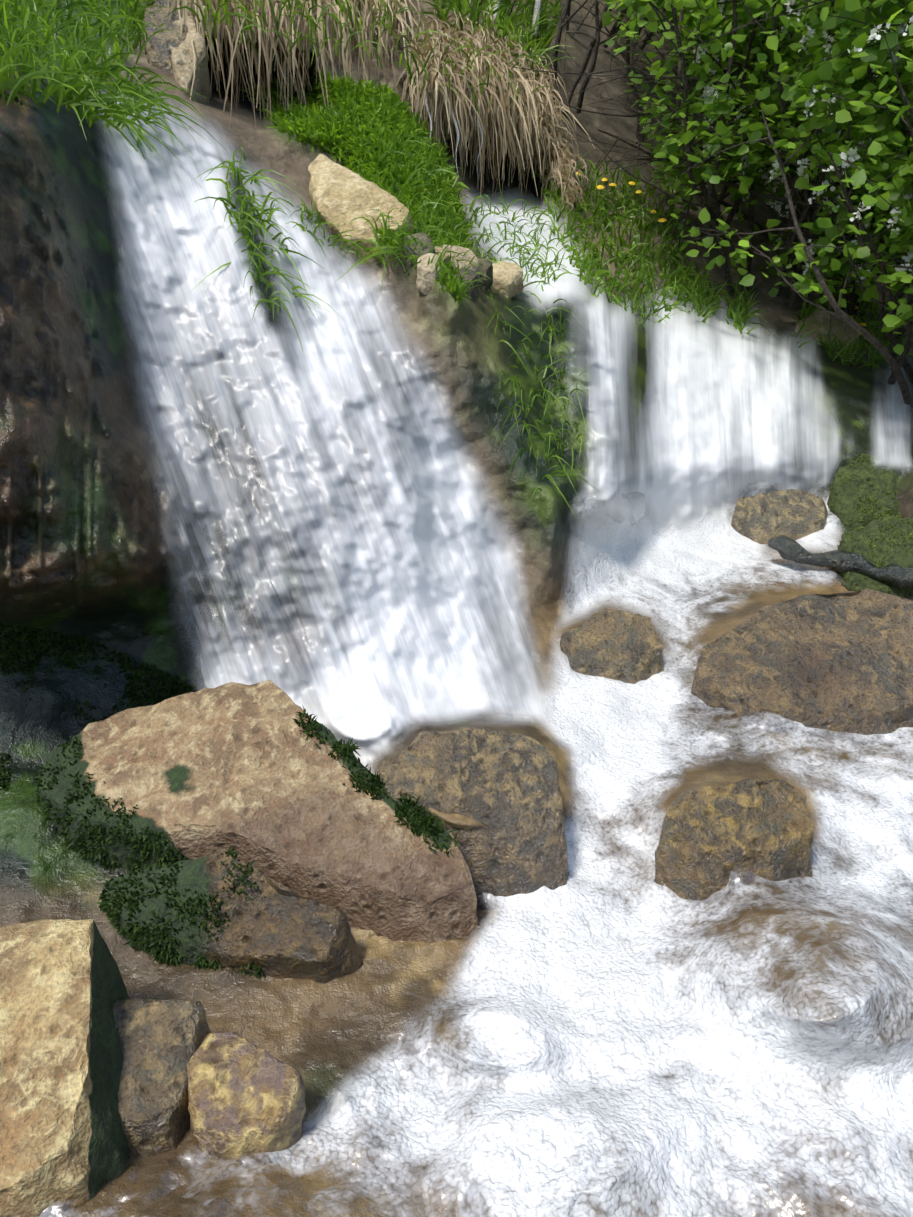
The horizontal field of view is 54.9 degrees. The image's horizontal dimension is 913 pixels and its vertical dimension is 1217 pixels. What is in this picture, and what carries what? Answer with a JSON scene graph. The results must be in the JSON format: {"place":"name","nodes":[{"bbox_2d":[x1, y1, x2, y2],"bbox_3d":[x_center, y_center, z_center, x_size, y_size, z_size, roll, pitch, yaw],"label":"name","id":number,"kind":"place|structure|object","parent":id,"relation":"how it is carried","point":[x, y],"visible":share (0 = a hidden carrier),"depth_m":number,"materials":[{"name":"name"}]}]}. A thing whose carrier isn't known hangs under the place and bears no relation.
{"place":"outdoors","nodes":[
{"label":"outdoors","id":0,"kind":"place"},
{"bbox_2d":[0,0,912,1216],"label":"terrain","id":1,"kind":"structure","parent":0,"point":[84,546],"depth_m":2.36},
{"bbox_2d":[0,919,130,1216],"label":"block rock","id":2,"kind":"object","parent":1,"relation":"on","point":[63,989],"visible":0.75,"depth_m":1.41,"materials":[{"name":"beige stone"}]},
{"bbox_2d":[0,0,182,113],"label":"grass","id":3,"kind":"structure","parent":1,"relation":"on","point":[25,16],"depth_m":2.97,"materials":[{"name":"green plant"}]},
{"bbox_2d":[0,623,199,793],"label":"moss","id":4,"kind":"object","parent":1,"relation":"on","point":[54,650],"depth_m":2.33,"materials":[{"name":"green plant"}]},
{"bbox_2d":[16,39,226,162],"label":"grass","id":5,"kind":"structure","parent":1,"relation":"on","point":[120,112],"depth_m":2.86,"materials":[{"name":"green plant"}]},
{"bbox_2d":[112,998,210,1156],"bbox_3d":[-0.552,0.812,1.520,0.230,0.196,0.217,0,20,1],"label":"flat rock","id":6,"kind":"object","parent":1,"relation":"on","point":[161,1040],"visible":0.52,"depth_m":1.49,"materials":[{"name":"brown stone"}]},
{"bbox_2d":[144,0,187,75],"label":"rock","id":7,"kind":"object","parent":1,"relation":"on","point":[157,49],"visible":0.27,"depth_m":3.49,"materials":[{"name":"grey stone"}]},
{"bbox_2d":[170,16,210,102],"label":"rock","id":8,"kind":"object","parent":1,"relation":"on","point":[182,56],"visible":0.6,"depth_m":3.50,"materials":[{"name":"beige stone"}]},
{"bbox_2d":[104,852,362,983],"bbox_3d":[-0.487,0.677,1.854,0.605,0.302,0.153,3,20,8],"label":"rock slab","id":9,"kind":"object","parent":1,"relation":"on","point":[276,929],"visible":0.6,"depth_m":1.80,"materials":[{"name":"brown stone"}]},
{"bbox_2d":[96,847,262,978],"bbox_3d":[-0.590,0.674,1.854,0.400,0.320,0.189,0,20,1],"label":"moss","id":10,"kind":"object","parent":9,"relation":"on","point":[105,905],"depth_m":1.82,"materials":[{"name":"green plant"}]},
{"bbox_2d":[187,1031,308,1166],"bbox_3d":[-0.363,0.845,1.478,0.224,0.184,0.162,10,22,26],"label":"wedge rock","id":11,"kind":"object","parent":1,"relation":"on","point":[246,1096],"visible":0.85,"depth_m":1.44,"materials":[{"name":"stone"}]},
{"bbox_2d":[39,680,480,942],"bbox_3d":[-0.431,0.539,2.092,1.143,0.617,0.388,6,21,15],"label":"boulder","id":12,"kind":"object","parent":1,"relation":"on","point":[246,772],"visible":0.56,"depth_m":1.99,"materials":[{"name":"brown stone"}]},
{"bbox_2d":[33,737,189,872],"bbox_3d":[-0.812,0.554,2.047,0.473,0.376,0.173,16,25,37],"label":"moss","id":13,"kind":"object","parent":12,"relation":"on","point":[78,848],"depth_m":2.00,"materials":[{"name":"green plant"}]},
{"bbox_2d":[292,705,460,855],"bbox_3d":[-0.193,0.388,2.009,0.493,0.211,0.104,15,25,35],"label":"moss","id":14,"kind":"object","parent":12,"relation":"on","point":[429,819],"visible":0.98,"depth_m":1.99,"materials":[{"name":"green plant"}]},
{"bbox_2d":[194,146,333,350],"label":"ridge grass","id":15,"kind":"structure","parent":1,"relation":"on","point":[245,221],"depth_m":2.88,"materials":[{"name":"green plant"}]},
{"bbox_2d":[126,0,436,127],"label":"dry grass","id":16,"kind":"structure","parent":1,"relation":"on","point":[286,63],"depth_m":3.88,"materials":[{"name":"brown plant"}]},
{"bbox_2d":[109,48,482,185],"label":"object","id":17,"kind":"object","parent":1,"relation":"on","point":[455,122],"visible":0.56,"depth_m":4.16,"materials":[{"name":"plant"}]},
{"bbox_2d":[89,84,558,768],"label":"waterfall","id":18,"kind":"structure","parent":1,"relation":"on","point":[389,520],"depth_m":2.57,"materials":[{"name":"liquid"}]},
{"bbox_2d":[263,195,449,291],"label":"grass tuft","id":19,"kind":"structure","parent":1,"relation":"on","point":[316,220],"depth_m":3.12,"materials":[{"name":"green plant"}]},
{"bbox_2d":[165,0,554,112],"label":"grass in thatch","id":20,"kind":"structure","parent":1,"relation":"on","point":[309,19],"depth_m":3.83,"materials":[{"name":"brown plant"}]},
{"bbox_2d":[308,154,412,264],"bbox_3d":[-0.358,-1.397,3.323,0.530,0.628,0.338,17,26,38],"label":"boulder","id":21,"kind":"object","parent":1,"relation":"on","point":[339,195],"visible":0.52,"depth_m":3.21,"materials":[{"name":"beige stone"}]},
{"bbox_2d":[242,68,489,304],"bbox_3d":[-0.452,-1.826,3.625,1.078,1.057,1.952,0,20,1],"label":"grass mound","id":22,"kind":"object","parent":1,"relation":"on","point":[335,129],"depth_m":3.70,"materials":[{"name":"green plant"}]},
{"bbox_2d":[402,233,435,274],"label":"rock","id":23,"kind":"object","parent":1,"relation":"on","point":[409,263],"visible":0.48,"depth_m":3.06,"materials":[{"name":"grey stone"}]},
{"bbox_2d":[416,253,439,294],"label":"rock","id":24,"kind":"object","parent":1,"relation":"on","point":[426,273],"visible":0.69,"depth_m":2.96,"materials":[{"name":"beige stone"}]},
{"bbox_2d":[435,246,449,263],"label":"rock","id":25,"kind":"object","parent":1,"relation":"on","point":[446,258],"visible":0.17,"depth_m":3.12,"materials":[{"name":"beige stone"}]},
{"bbox_2d":[443,245,479,282],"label":"rock","id":26,"kind":"object","parent":1,"relation":"on","point":[469,255],"visible":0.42,"depth_m":3.16,"materials":[{"name":"beige stone"}]},
{"bbox_2d":[455,267,478,301],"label":"rock","id":27,"kind":"object","parent":1,"relation":"on","point":[473,292],"visible":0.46,"depth_m":3.09,"materials":[{"name":"grey stone"}]},
{"bbox_2d":[379,728,569,910],"bbox_3d":[0.041,0.497,2.034,0.445,0.364,0.258,0,20,1],"label":"stream rock","id":28,"kind":"object","parent":1,"relation":"on","point":[503,788],"visible":0.71,"depth_m":1.99,"materials":[{"name":"brown stone"}]},
{"bbox_2d":[39,472,912,1216],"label":"stream rapids","id":29,"kind":"structure","parent":1,"relation":"on","point":[591,1012],"depth_m":1.62,"materials":[{"name":"liquid"}]},
{"bbox_2d":[477,257,492,292],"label":"rock","id":30,"kind":"object","parent":1,"relation":"on","point":[486,269],"visible":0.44,"depth_m":3.30,"materials":[{"name":"grey stone"}]},
{"bbox_2d":[408,0,574,79],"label":"bank top grass","id":31,"kind":"structure","parent":1,"relation":"on","point":[525,16],"depth_m":4.85,"materials":[{"name":"green plant"}]},
{"bbox_2d":[532,0,541,39],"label":"birch stem","id":32,"kind":"object","parent":31,"relation":"on","point":[538,3],"visible":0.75,"depth_m":5.16,"materials":[{"name":"white plant"}]},
{"bbox_2d":[389,7,594,210],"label":"dry grass","id":33,"kind":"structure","parent":1,"relation":"on","point":[504,117],"depth_m":4.39,"materials":[{"name":"beige plant"}]},
{"bbox_2d":[493,0,500,32],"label":"birch stem","id":34,"kind":"object","parent":1,"relation":"on","point":[495,14],"visible":0.12,"depth_m":4.96,"materials":[{"name":"white plant"}]},
{"bbox_2d":[492,261,522,298],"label":"rock","id":35,"kind":"object","parent":1,"relation":"on","point":[508,277],"visible":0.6,"depth_m":3.48,"materials":[{"name":"beige stone"}]},
{"bbox_2d":[462,189,578,293],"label":"rock grass","id":36,"kind":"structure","parent":1,"relation":"on","point":[547,263],"depth_m":3.91,"materials":[{"name":"green plant"}]},
{"bbox_2d":[484,285,599,519],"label":"rock grass","id":37,"kind":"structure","parent":1,"relation":"on","point":[562,374],"depth_m":3.15,"materials":[{"name":"green plant"}]},
{"bbox_2d":[511,104,587,216],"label":"dry grass","id":38,"kind":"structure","parent":1,"relation":"on","point":[562,168],"depth_m":4.74,"materials":[{"name":"brown plant"}]},
{"bbox_2d":[560,609,663,683],"bbox_3d":[0.490,0.170,2.772,0.336,0.290,0.207,0,20,1],"label":"stream rock","id":39,"kind":"object","parent":1,"relation":"on","point":[623,646],"visible":0.5,"depth_m":2.75,"materials":[{"name":"brown stone"}]},
{"bbox_2d":[540,165,706,328],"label":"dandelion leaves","id":40,"kind":"object","parent":1,"relation":"on","point":[637,238],"visible":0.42,"depth_m":4.75,"materials":[{"name":"green plant"}]},
{"bbox_2d":[530,150,718,327],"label":"grass","id":41,"kind":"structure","parent":1,"relation":"on","point":[647,284],"depth_m":4.63,"materials":[{"name":"green plant"}]},
{"bbox_2d":[461,181,912,538],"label":"waterfall","id":42,"kind":"object","parent":1,"relation":"on","point":[730,414],"visible":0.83,"depth_m":3.69,"materials":[{"name":"liquid"}]},
{"bbox_2d":[484,0,912,407],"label":"bank","id":43,"kind":"structure","parent":1,"relation":"on","point":[888,138],"depth_m":4.04,"materials":[{"name":"green plant"}]},
{"bbox_2d":[686,0,912,290],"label":"blossom shrub","id":44,"kind":"object","parent":43,"relation":"attached to","point":[852,154],"visible":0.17,"depth_m":3.88,"materials":[{"name":"white plant"}]},
{"bbox_2d":[560,172,866,348],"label":"flowers","id":45,"kind":"object","parent":1,"relation":"on","point":[662,220],"visible":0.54,"depth_m":5.00,"materials":[{"name":"yellow plant"}]},
{"bbox_2d":[654,779,814,902],"bbox_3d":[0.629,0.553,1.999,0.357,0.288,0.219,0,20,1],"label":"stream rock","id":46,"kind":"object","parent":1,"relation":"on","point":[768,822],"visible":0.77,"depth_m":1.96,"materials":[{"name":"stone"}]},
{"bbox_2d":[668,252,822,347],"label":"grass tuft","id":47,"kind":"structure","parent":1,"relation":"on","point":[739,312],"depth_m":4.41,"materials":[{"name":"green plant"}]},
{"bbox_2d":[731,489,827,549],"bbox_3d":[1.361,-0.369,3.651,0.416,0.228,0.167,-2,20,-6],"label":"flat rock","id":48,"kind":"object","parent":1,"relation":"on","point":[794,514],"visible":0.77,"depth_m":3.61,"materials":[{"name":"brown stone"}]},
{"bbox_2d":[691,588,912,743],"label":"stream rock","id":49,"kind":"object","parent":1,"relation":"on","point":[840,663],"visible":0.81,"depth_m":2.61,"materials":[{"name":"brown stone"}]},
{"bbox_2d":[795,310,858,352],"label":"rock","id":50,"kind":"object","parent":1,"relation":"on","point":[822,318],"visible":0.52,"depth_m":4.52,"materials":[{"name":"stone"}]},
{"bbox_2d":[768,535,912,589],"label":"fallen branch","id":51,"kind":"object","parent":1,"relation":"on","point":[893,574],"visible":1,"depth_m":3.31,"materials":[{"name":"grey wood"}]},
{"bbox_2d":[805,277,912,370],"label":"bank grass","id":52,"kind":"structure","parent":1,"relation":"on","point":[854,348],"depth_m":4.47,"materials":[{"name":"green plant"}]},
{"bbox_2d":[827,453,898,532],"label":"mossy rock","id":53,"kind":"object","parent":1,"relation":"on","point":[868,480],"visible":0.42,"depth_m":3.65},
{"bbox_2d":[828,455,901,529],"bbox_3d":[1.709,-0.341,3.705,0.308,0.575,0.277,0,20,1],"label":"moss","id":54,"kind":"object","parent":53,"relation":"on","point":[870,500],"visible":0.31,"depth_m":3.64,"materials":[{"name":"green plant"}]},
{"bbox_2d":[838,516,912,597],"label":"mossy rock","id":55,"kind":"object","parent":1,"relation":"on","point":[901,554],"visible":0.25,"depth_m":3.35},
{"bbox_2d":[837,514,912,596],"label":"moss","id":56,"kind":"object","parent":55,"relation":"on","point":[873,546],"visible":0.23,"depth_m":3.36,"materials":[{"name":"green plant"}]}
]}

